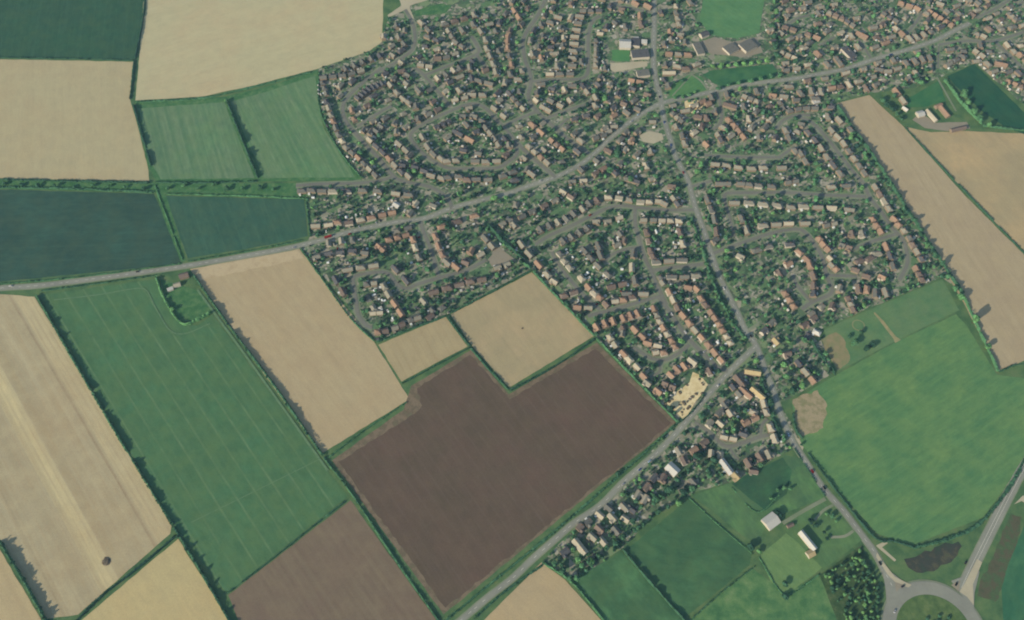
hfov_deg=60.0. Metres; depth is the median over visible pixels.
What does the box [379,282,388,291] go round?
house
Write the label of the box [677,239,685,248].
house
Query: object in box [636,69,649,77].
hall
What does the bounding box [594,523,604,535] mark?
house
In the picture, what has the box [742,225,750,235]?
house
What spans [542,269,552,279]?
house
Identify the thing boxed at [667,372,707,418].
sandy yard
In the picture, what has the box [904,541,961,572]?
dry basin
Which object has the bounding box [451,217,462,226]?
house
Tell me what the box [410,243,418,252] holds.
house
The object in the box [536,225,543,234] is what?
house
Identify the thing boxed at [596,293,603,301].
house
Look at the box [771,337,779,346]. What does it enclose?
house
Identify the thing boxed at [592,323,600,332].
house
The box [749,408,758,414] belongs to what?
house
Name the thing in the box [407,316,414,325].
house
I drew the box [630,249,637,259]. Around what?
house
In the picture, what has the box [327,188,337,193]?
house
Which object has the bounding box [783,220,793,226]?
house
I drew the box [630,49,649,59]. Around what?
store
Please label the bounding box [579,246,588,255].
house
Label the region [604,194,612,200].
house
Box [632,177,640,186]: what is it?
house
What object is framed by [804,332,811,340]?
house
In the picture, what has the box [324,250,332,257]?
house
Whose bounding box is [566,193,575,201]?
house
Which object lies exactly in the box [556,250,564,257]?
house
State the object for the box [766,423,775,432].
house
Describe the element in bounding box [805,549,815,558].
outbuilding
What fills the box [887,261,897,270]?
house
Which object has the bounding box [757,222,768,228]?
house
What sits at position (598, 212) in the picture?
road
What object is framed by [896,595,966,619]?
roundabout island
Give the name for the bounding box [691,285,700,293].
house
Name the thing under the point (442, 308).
house
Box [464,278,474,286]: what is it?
house
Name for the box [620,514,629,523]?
house
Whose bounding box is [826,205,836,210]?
house
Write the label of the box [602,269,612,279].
house
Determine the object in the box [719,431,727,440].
house
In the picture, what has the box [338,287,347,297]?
house
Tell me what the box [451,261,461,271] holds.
house
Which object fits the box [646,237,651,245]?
house
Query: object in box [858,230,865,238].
house
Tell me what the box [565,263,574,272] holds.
house
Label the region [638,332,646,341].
house
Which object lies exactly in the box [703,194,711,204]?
house
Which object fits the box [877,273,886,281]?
house
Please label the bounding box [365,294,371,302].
house
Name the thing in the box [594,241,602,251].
house
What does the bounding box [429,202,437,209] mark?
house
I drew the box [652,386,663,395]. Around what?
house
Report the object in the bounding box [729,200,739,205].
house
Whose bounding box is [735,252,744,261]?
house
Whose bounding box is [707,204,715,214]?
house
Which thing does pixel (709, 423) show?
house
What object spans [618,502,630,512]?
house
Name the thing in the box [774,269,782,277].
house
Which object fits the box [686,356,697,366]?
house
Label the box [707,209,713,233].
hedge
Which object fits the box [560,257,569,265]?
house
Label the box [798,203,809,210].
house
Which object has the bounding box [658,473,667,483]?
house
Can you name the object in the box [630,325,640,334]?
house
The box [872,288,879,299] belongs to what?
house
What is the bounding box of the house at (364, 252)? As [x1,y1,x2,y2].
[360,248,368,257]
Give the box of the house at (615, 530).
[610,525,621,535]
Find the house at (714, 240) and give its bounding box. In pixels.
[710,236,719,245]
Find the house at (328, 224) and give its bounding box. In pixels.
[324,221,332,228]
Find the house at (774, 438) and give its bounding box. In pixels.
[770,433,778,443]
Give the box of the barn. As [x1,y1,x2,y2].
[761,512,780,530]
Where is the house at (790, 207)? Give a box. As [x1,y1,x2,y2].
[786,204,795,211]
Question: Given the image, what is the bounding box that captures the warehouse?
[619,39,630,49]
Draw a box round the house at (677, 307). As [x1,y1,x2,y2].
[673,304,682,311]
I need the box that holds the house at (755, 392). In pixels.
[749,386,765,399]
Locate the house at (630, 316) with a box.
[627,311,634,321]
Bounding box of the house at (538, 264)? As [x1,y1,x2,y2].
[533,260,543,270]
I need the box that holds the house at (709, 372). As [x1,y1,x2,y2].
[704,367,714,376]
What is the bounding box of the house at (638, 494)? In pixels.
[631,490,643,499]
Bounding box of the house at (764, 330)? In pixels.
[759,326,769,335]
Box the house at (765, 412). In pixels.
[760,408,769,416]
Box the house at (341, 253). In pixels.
[336,249,344,256]
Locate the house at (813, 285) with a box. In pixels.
[808,281,818,290]
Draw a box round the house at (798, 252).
[794,248,804,257]
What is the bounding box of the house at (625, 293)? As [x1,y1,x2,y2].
[621,291,631,296]
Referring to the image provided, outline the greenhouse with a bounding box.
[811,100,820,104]
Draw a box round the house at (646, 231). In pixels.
[643,228,649,236]
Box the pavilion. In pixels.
[698,30,709,38]
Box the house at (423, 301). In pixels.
[419,297,427,305]
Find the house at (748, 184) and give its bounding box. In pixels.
[745,181,752,187]
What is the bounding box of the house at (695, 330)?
[691,326,699,334]
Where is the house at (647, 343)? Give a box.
[643,339,652,346]
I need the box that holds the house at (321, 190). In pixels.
[317,188,326,193]
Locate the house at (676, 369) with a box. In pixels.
[672,365,681,374]
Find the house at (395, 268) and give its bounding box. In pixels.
[391,264,401,274]
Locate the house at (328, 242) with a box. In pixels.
[325,239,331,247]
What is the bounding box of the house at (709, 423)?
[705,419,714,429]
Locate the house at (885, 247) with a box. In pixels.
[881,242,890,252]
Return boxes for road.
[0,22,970,289]
[296,175,393,186]
[341,67,453,208]
[351,259,486,328]
[356,105,391,126]
[381,9,416,70]
[409,102,555,177]
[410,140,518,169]
[414,67,451,107]
[419,221,439,276]
[424,54,474,75]
[458,346,756,619]
[470,36,486,66]
[504,111,534,125]
[521,0,589,154]
[531,15,600,82]
[535,204,693,244]
[545,100,590,118]
[550,251,600,309]
[556,118,567,127]
[587,295,658,316]
[602,246,638,262]
[615,5,651,12]
[632,344,689,361]
[633,208,667,304]
[649,262,703,272]
[649,361,660,377]
[651,0,663,104]
[658,295,727,372]
[659,105,882,572]
[691,180,711,186]
[694,421,768,447]
[704,154,780,158]
[712,92,722,129]
[713,228,833,310]
[722,191,865,197]
[723,196,735,236]
[727,444,738,459]
[759,418,767,436]
[775,114,810,129]
[779,146,793,157]
[784,15,809,25]
[792,275,811,301]
[798,116,909,280]
[827,274,856,277]
[854,233,896,249]
[858,39,870,57]
[882,581,980,619]
[906,12,922,33]
[937,46,939,67]
[939,31,1023,45]
[962,459,1023,576]
[976,0,1009,18]
[993,40,1023,69]
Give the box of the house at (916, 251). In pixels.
[912,247,921,255]
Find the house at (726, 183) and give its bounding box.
[723,181,730,186]
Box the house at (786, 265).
[782,260,793,268]
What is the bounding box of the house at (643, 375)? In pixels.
[639,371,648,380]
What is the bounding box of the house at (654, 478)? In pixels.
[649,473,659,483]
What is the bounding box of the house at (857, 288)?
[853,284,861,294]
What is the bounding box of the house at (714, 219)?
[711,214,718,224]
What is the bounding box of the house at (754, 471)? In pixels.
[749,468,758,475]
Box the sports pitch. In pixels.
[612,50,629,60]
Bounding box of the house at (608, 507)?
[603,503,613,511]
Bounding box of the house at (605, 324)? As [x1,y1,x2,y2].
[601,319,608,329]
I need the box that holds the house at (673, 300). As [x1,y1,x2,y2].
[669,295,678,304]
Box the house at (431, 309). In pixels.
[427,306,435,313]
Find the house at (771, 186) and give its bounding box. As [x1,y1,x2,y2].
[767,183,775,189]
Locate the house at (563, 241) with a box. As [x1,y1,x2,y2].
[559,237,567,246]
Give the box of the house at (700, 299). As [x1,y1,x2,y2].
[697,294,705,303]
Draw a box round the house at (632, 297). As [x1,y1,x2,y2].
[628,293,636,300]
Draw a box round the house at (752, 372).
[744,368,760,376]
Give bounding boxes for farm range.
[925,109,937,122]
[934,103,942,109]
[938,105,950,118]
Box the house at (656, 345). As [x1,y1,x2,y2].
[653,341,661,349]
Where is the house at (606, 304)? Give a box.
[602,300,610,308]
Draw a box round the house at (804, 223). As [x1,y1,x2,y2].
[799,220,810,226]
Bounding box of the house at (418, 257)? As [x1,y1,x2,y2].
[414,253,422,261]
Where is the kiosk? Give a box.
[641,39,646,45]
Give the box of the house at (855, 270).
[850,266,859,273]
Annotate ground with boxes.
[0,0,1023,619]
[302,0,1023,578]
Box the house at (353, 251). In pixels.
[348,248,356,254]
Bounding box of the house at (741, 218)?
[737,214,746,224]
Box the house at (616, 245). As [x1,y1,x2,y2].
[612,241,621,248]
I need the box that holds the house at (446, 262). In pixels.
[442,258,451,267]
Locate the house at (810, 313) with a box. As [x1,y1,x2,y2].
[807,310,815,317]
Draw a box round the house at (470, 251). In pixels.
[466,247,474,255]
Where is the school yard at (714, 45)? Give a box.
[700,37,762,56]
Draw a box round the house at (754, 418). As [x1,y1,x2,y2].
[749,413,759,423]
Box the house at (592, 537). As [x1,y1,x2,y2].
[586,532,597,542]
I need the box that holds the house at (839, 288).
[835,284,843,294]
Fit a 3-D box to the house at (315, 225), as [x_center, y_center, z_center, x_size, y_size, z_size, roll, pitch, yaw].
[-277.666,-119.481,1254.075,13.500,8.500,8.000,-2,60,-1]
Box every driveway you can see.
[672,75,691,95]
[748,323,759,330]
[782,497,825,524]
[814,504,832,520]
[831,530,853,538]
[936,77,956,110]
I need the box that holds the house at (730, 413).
[726,409,735,417]
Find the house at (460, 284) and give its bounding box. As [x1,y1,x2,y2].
[453,281,464,288]
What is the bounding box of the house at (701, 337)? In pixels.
[697,333,706,342]
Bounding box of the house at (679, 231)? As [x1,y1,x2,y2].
[675,227,683,237]
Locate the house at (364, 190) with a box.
[358,187,367,193]
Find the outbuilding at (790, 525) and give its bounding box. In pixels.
[786,522,794,527]
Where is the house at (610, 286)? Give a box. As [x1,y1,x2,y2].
[606,283,615,290]
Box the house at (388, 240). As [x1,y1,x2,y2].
[385,236,392,243]
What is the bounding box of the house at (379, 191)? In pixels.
[373,188,382,195]
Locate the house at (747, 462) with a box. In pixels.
[743,457,752,469]
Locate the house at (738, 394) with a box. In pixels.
[734,390,742,399]
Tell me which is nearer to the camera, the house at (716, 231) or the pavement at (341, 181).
the house at (716, 231)
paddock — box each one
[160,279,212,321]
[414,3,450,15]
[900,81,945,106]
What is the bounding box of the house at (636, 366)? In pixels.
[632,362,641,372]
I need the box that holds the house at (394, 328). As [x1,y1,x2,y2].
[390,324,398,333]
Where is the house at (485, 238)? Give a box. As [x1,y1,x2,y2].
[481,234,490,243]
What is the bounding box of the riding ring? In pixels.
[852,320,864,330]
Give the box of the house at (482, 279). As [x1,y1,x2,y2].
[476,276,486,284]
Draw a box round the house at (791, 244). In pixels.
[784,241,795,247]
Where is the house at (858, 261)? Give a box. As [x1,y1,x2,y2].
[853,257,864,266]
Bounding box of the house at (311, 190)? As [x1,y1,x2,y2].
[306,187,316,194]
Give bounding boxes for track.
[54,288,147,299]
[148,291,209,334]
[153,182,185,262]
[191,460,317,522]
[197,289,328,470]
[388,0,413,18]
[409,0,425,5]
[874,312,899,342]
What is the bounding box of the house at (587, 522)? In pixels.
[583,517,592,528]
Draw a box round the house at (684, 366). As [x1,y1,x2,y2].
[679,362,690,371]
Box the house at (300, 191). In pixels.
[297,188,306,195]
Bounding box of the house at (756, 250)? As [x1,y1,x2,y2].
[750,246,762,254]
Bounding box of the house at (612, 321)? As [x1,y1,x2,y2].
[608,317,616,326]
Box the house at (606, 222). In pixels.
[603,218,611,225]
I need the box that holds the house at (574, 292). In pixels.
[569,289,577,296]
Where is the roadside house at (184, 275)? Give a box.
[178,271,188,279]
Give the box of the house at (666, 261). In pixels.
[663,258,673,264]
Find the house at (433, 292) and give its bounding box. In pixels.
[428,288,438,297]
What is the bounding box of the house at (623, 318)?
[619,314,627,323]
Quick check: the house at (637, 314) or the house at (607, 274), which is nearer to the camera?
the house at (637, 314)
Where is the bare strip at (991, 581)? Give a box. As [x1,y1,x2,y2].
[978,514,1020,601]
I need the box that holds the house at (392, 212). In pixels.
[387,209,395,216]
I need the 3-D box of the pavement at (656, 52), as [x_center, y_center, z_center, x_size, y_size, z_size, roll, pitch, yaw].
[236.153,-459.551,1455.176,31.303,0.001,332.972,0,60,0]
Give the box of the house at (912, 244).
[908,241,917,249]
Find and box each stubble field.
[0,59,148,180]
[0,294,170,618]
[0,551,40,619]
[82,539,226,619]
[135,0,382,99]
[190,249,407,452]
[379,317,466,381]
[451,272,592,387]
[485,562,600,619]
[836,95,1023,369]
[907,127,1023,249]
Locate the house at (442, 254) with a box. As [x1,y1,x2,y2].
[438,250,446,259]
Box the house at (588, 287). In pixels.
[584,283,593,291]
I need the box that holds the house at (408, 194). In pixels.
[403,192,413,198]
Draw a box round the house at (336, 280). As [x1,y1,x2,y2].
[331,275,339,285]
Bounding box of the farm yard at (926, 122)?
[912,116,969,130]
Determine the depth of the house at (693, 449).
1084.82 m
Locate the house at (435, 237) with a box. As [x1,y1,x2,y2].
[432,232,439,242]
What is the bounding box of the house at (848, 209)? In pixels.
[843,206,854,214]
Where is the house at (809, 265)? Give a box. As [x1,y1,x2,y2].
[805,261,813,270]
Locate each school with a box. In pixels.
[692,42,704,55]
[722,42,738,55]
[738,38,757,53]
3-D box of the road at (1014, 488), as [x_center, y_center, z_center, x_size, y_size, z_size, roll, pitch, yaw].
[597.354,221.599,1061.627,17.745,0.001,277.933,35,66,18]
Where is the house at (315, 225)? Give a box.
[310,223,320,229]
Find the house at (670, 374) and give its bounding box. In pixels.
[665,370,676,378]
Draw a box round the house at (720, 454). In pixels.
[716,451,723,459]
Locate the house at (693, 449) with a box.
[688,445,698,455]
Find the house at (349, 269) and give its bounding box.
[342,266,352,273]
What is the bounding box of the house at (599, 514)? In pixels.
[594,510,605,520]
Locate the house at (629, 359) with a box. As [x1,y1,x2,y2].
[623,355,634,364]
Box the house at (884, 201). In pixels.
[880,197,888,205]
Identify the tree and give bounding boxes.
[490,195,497,200]
[559,566,565,572]
[575,556,580,563]
[584,125,589,131]
[606,166,613,172]
[613,541,618,547]
[614,147,621,152]
[620,534,626,539]
[630,518,635,524]
[646,187,652,192]
[651,496,659,502]
[664,485,675,493]
[689,485,695,491]
[693,452,702,459]
[710,455,718,463]
[717,62,723,68]
[736,228,742,234]
[747,543,754,550]
[769,22,776,28]
[771,41,779,48]
[775,510,782,516]
[780,361,787,366]
[781,593,788,599]
[782,580,787,586]
[783,373,789,378]
[789,387,795,394]
[799,381,805,389]
[851,338,858,345]
[863,345,870,350]
[883,102,890,107]
[889,106,895,111]
[940,260,945,266]
[957,293,965,299]
[960,89,967,97]
[971,107,977,114]
[972,314,979,322]
[976,114,983,121]
[985,343,991,348]
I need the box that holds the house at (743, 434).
[738,430,747,438]
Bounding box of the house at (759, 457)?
[754,452,764,463]
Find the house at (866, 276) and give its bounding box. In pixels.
[861,272,870,279]
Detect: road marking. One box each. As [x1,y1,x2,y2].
[27,23,968,286]
[474,347,754,608]
[661,105,891,584]
[961,466,1022,587]
[978,470,1023,558]
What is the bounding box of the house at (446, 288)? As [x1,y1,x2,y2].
[441,284,451,292]
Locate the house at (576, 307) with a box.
[573,304,581,310]
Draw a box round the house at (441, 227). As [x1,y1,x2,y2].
[436,223,445,232]
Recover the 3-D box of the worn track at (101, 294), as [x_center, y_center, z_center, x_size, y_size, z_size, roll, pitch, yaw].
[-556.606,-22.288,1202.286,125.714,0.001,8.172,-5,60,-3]
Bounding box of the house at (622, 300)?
[619,297,626,303]
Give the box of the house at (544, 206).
[539,202,548,210]
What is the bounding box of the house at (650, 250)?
[647,247,654,254]
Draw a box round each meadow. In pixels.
[573,552,680,619]
[627,499,751,617]
[691,569,836,619]
[692,456,825,545]
[760,533,821,592]
[785,502,860,568]
[824,279,958,371]
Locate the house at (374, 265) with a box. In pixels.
[368,262,378,269]
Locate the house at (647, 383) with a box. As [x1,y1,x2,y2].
[642,379,652,387]
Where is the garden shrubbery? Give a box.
[305,0,1023,581]
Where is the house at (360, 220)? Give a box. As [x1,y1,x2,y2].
[355,216,365,223]
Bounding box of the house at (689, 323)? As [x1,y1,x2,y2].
[685,318,694,327]
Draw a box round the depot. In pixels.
[840,46,856,57]
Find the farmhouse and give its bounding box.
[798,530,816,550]
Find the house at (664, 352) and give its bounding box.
[659,349,667,356]
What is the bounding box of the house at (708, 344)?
[703,340,713,349]
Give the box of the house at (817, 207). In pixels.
[812,205,822,210]
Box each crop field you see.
[0,0,143,58]
[0,190,180,281]
[40,279,347,591]
[139,102,253,178]
[167,196,307,257]
[231,76,354,177]
[792,315,1023,544]
[947,64,1023,133]
[1001,527,1023,619]
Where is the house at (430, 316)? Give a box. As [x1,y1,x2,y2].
[425,313,434,320]
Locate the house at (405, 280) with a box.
[401,275,411,285]
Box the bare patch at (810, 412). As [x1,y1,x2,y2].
[792,390,826,438]
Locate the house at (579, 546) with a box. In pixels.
[571,538,587,555]
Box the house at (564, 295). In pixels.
[559,292,568,299]
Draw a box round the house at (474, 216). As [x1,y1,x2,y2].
[468,212,479,221]
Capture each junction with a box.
[882,568,897,600]
[952,567,979,607]
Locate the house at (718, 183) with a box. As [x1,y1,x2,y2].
[715,181,722,186]
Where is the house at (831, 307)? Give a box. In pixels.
[828,302,835,311]
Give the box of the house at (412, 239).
[408,235,415,243]
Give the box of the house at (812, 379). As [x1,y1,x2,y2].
[807,375,817,385]
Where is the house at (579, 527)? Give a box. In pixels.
[575,523,584,533]
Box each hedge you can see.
[0,56,134,60]
[0,178,149,183]
[0,186,154,192]
[0,541,46,619]
[1,263,181,283]
[36,295,172,525]
[41,275,153,290]
[76,534,175,619]
[129,60,134,98]
[132,104,151,165]
[134,0,145,58]
[135,70,317,102]
[154,184,182,258]
[154,275,210,325]
[155,180,257,183]
[165,193,304,198]
[172,525,229,619]
[188,239,301,261]
[193,273,323,455]
[226,100,257,177]
[226,498,348,593]
[300,247,374,341]
[305,199,310,234]
[317,71,361,177]
[323,457,438,619]
[327,402,406,457]
[376,315,446,342]
[401,347,469,383]
[445,425,675,619]
[447,315,471,346]
[451,269,530,312]
[470,347,508,389]
[474,564,543,618]
[487,223,523,258]
[509,338,594,390]
[532,269,594,335]
[542,561,604,619]
[595,336,678,421]
[622,549,685,619]
[676,394,705,424]
[688,498,751,552]
[690,216,747,340]
[690,568,752,619]
[701,58,756,67]
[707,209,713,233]
[731,487,778,512]
[759,377,781,437]
[759,556,820,595]
[792,412,802,438]
[795,448,825,496]
[808,452,913,547]
[811,339,835,375]
[836,103,964,293]
[905,127,1023,252]
[912,457,1023,548]
[943,77,981,123]
[964,298,999,371]
[982,124,1023,130]
[999,363,1023,371]
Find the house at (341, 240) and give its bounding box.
[338,237,345,244]
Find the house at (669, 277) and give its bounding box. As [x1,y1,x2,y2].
[666,274,676,280]
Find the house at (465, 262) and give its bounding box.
[461,258,469,266]
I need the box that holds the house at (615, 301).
[611,297,618,304]
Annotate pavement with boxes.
[296,175,392,187]
[356,104,392,127]
[382,10,417,71]
[413,68,452,107]
[418,221,441,273]
[424,53,474,75]
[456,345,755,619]
[469,36,487,66]
[504,110,535,126]
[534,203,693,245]
[545,100,592,119]
[556,117,568,129]
[587,294,657,318]
[604,245,638,263]
[615,4,651,13]
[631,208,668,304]
[631,343,691,362]
[648,361,662,378]
[650,0,664,104]
[652,261,706,273]
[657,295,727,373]
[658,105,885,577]
[692,179,712,188]
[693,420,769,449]
[704,153,780,159]
[711,92,724,130]
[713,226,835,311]
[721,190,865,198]
[721,196,736,236]
[726,444,740,461]
[757,417,769,435]
[774,113,810,129]
[778,145,792,158]
[784,14,809,25]
[790,275,812,301]
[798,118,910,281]
[817,36,835,45]
[828,272,856,278]
[853,232,897,251]
[857,39,871,57]
[880,579,981,619]
[905,12,922,34]
[936,46,940,68]
[938,30,1023,46]
[961,478,1023,576]
[976,0,1009,19]
[994,42,1023,70]
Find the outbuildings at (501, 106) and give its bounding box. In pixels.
[317,0,1020,396]
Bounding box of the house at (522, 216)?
[517,212,526,220]
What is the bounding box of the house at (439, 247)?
[435,241,443,251]
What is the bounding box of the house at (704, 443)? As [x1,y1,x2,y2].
[699,438,709,448]
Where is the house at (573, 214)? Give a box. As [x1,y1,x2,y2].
[569,209,577,218]
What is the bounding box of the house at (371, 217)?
[366,214,375,221]
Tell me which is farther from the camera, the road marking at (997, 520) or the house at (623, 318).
the house at (623, 318)
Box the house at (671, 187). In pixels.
[667,183,675,190]
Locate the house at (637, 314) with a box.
[634,309,641,318]
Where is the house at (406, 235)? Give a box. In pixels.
[401,232,409,239]
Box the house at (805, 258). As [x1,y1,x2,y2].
[801,255,811,262]
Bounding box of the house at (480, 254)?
[476,250,484,259]
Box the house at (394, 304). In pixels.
[390,299,399,309]
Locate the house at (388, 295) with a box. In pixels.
[383,290,392,299]
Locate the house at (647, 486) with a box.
[641,482,652,492]
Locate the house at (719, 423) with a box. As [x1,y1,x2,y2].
[715,419,724,427]
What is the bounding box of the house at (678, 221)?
[675,218,682,225]
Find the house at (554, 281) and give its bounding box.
[549,277,558,285]
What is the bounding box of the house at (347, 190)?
[342,188,351,195]
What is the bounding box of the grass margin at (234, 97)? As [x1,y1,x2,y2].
[135,71,361,181]
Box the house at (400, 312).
[395,308,405,318]
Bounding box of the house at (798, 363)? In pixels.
[794,359,803,367]
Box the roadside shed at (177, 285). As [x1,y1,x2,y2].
[173,282,180,287]
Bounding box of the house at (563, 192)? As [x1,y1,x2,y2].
[559,188,567,197]
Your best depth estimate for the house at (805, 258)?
1224.87 m
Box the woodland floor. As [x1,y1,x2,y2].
[820,545,881,619]
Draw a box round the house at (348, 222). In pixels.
[344,219,352,226]
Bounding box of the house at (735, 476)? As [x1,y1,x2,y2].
[730,471,740,481]
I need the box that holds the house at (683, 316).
[678,311,687,320]
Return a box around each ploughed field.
[228,500,435,619]
[339,349,670,607]
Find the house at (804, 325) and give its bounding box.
[799,321,810,329]
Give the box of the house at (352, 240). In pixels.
[350,236,356,243]
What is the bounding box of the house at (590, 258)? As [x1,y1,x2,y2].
[585,253,595,263]
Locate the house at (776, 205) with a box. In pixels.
[772,202,781,209]
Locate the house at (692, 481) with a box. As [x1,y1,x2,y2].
[688,477,698,485]
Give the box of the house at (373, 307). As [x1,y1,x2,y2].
[369,304,378,310]
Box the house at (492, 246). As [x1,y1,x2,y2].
[487,241,496,250]
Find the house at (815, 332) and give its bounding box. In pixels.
[811,329,821,336]
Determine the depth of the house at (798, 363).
1144.07 m
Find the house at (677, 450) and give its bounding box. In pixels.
[672,446,684,456]
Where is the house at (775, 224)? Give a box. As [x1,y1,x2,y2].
[770,221,781,227]
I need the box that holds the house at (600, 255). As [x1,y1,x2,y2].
[596,250,604,261]
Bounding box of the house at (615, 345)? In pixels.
[610,341,619,349]
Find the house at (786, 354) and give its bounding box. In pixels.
[782,350,791,359]
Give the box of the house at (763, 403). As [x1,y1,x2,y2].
[760,399,767,408]
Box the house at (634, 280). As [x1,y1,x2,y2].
[630,275,638,285]
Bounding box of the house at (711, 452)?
[708,449,714,457]
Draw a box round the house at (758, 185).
[754,183,762,188]
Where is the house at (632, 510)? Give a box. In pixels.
[627,504,637,514]
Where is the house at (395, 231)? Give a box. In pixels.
[391,228,399,235]
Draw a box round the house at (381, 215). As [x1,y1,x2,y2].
[378,211,386,218]
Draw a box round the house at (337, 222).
[332,219,341,225]
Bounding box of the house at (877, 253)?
[870,250,882,258]
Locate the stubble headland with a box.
[193,250,303,280]
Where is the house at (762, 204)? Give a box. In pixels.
[757,201,768,208]
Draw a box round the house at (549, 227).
[546,222,553,230]
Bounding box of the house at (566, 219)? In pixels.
[561,215,570,223]
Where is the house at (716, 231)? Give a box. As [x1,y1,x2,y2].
[713,226,720,236]
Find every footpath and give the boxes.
[675,69,707,77]
[690,74,707,89]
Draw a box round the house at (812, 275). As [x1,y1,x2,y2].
[807,271,817,280]
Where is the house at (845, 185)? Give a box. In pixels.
[840,183,850,189]
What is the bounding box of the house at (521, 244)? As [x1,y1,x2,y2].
[517,239,525,249]
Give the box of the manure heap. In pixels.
[102,557,110,565]
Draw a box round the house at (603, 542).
[597,536,607,546]
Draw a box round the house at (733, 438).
[729,434,736,442]
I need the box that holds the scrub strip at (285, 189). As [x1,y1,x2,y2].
[0,180,305,197]
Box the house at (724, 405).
[720,401,728,409]
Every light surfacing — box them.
[876,542,895,561]
[876,553,910,586]
[960,559,981,604]
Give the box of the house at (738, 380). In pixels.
[732,374,746,386]
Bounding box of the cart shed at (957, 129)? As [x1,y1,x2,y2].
[949,125,966,132]
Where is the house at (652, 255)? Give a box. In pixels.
[649,252,656,258]
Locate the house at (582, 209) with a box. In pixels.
[579,205,587,213]
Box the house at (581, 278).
[577,273,586,283]
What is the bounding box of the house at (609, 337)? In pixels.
[605,333,613,342]
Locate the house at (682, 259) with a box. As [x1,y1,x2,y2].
[676,257,687,262]
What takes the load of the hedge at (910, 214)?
on the village ground at (608, 44)
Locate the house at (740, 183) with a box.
[736,181,744,186]
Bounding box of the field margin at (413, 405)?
[332,343,675,614]
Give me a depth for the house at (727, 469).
1073.76 m
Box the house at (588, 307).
[584,305,592,310]
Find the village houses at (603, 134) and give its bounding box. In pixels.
[319,0,1023,391]
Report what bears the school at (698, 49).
on the village ground at (608, 44)
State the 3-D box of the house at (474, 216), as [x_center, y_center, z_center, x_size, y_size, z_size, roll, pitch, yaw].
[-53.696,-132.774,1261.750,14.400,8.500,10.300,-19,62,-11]
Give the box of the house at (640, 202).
[636,199,644,204]
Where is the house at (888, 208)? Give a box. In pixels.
[884,204,893,212]
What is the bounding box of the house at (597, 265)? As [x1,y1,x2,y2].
[593,261,602,270]
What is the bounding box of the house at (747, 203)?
[744,200,754,207]
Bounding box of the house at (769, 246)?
[763,243,773,250]
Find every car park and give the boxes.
[610,61,646,71]
[639,131,662,143]
[684,100,702,112]
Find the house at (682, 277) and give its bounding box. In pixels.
[679,274,688,281]
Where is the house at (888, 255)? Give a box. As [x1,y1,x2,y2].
[884,251,894,260]
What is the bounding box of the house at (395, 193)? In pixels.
[391,190,400,197]
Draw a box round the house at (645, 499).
[640,494,650,505]
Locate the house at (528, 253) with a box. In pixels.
[524,249,533,259]
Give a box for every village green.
[667,75,705,97]
[700,0,763,38]
[703,64,777,85]
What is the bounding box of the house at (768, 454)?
[762,449,774,459]
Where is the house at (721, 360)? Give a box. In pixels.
[716,356,725,364]
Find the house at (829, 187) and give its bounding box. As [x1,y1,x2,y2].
[826,184,836,190]
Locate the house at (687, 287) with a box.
[684,284,692,291]
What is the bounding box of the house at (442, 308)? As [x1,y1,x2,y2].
[437,304,446,312]
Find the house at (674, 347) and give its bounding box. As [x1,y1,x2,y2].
[669,343,679,351]
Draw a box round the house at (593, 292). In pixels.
[589,288,598,297]
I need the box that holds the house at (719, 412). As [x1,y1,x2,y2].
[714,408,725,417]
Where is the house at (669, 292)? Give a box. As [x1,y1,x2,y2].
[665,288,674,296]
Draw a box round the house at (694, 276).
[690,272,701,280]
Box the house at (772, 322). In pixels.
[766,318,776,327]
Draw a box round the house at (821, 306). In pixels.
[817,302,825,310]
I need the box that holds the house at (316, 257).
[312,253,320,261]
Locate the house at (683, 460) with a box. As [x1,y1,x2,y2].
[678,456,689,465]
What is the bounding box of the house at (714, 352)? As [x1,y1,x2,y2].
[710,347,719,357]
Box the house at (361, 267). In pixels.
[355,264,365,271]
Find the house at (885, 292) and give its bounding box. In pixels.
[881,287,889,298]
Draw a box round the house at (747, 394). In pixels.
[738,386,753,400]
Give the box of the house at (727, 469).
[719,458,733,476]
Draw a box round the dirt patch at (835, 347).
[821,332,849,370]
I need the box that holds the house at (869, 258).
[864,254,874,264]
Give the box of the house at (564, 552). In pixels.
[559,546,570,558]
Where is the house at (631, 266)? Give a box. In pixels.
[629,262,634,273]
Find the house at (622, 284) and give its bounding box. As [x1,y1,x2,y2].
[617,280,626,287]
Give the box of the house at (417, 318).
[413,314,421,321]
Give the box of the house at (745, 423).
[740,419,750,427]
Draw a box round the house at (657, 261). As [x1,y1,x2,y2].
[651,258,661,265]
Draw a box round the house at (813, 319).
[808,314,817,324]
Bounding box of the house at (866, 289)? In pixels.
[862,285,869,294]
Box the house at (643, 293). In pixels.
[638,291,648,296]
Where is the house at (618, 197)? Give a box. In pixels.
[615,195,622,201]
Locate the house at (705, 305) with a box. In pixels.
[701,301,709,309]
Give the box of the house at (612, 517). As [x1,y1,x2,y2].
[607,511,617,523]
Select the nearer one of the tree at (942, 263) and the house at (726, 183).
the tree at (942, 263)
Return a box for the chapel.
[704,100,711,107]
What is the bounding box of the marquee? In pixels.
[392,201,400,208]
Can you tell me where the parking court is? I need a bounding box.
[479,233,516,265]
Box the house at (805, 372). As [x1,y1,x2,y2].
[800,367,810,377]
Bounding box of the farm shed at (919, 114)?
[915,110,925,117]
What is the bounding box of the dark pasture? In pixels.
[732,457,791,509]
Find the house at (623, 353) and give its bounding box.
[618,349,628,358]
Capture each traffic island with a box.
[895,582,901,591]
[952,580,959,591]
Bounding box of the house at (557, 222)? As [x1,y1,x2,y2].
[554,218,561,227]
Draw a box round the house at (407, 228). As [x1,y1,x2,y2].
[404,225,411,231]

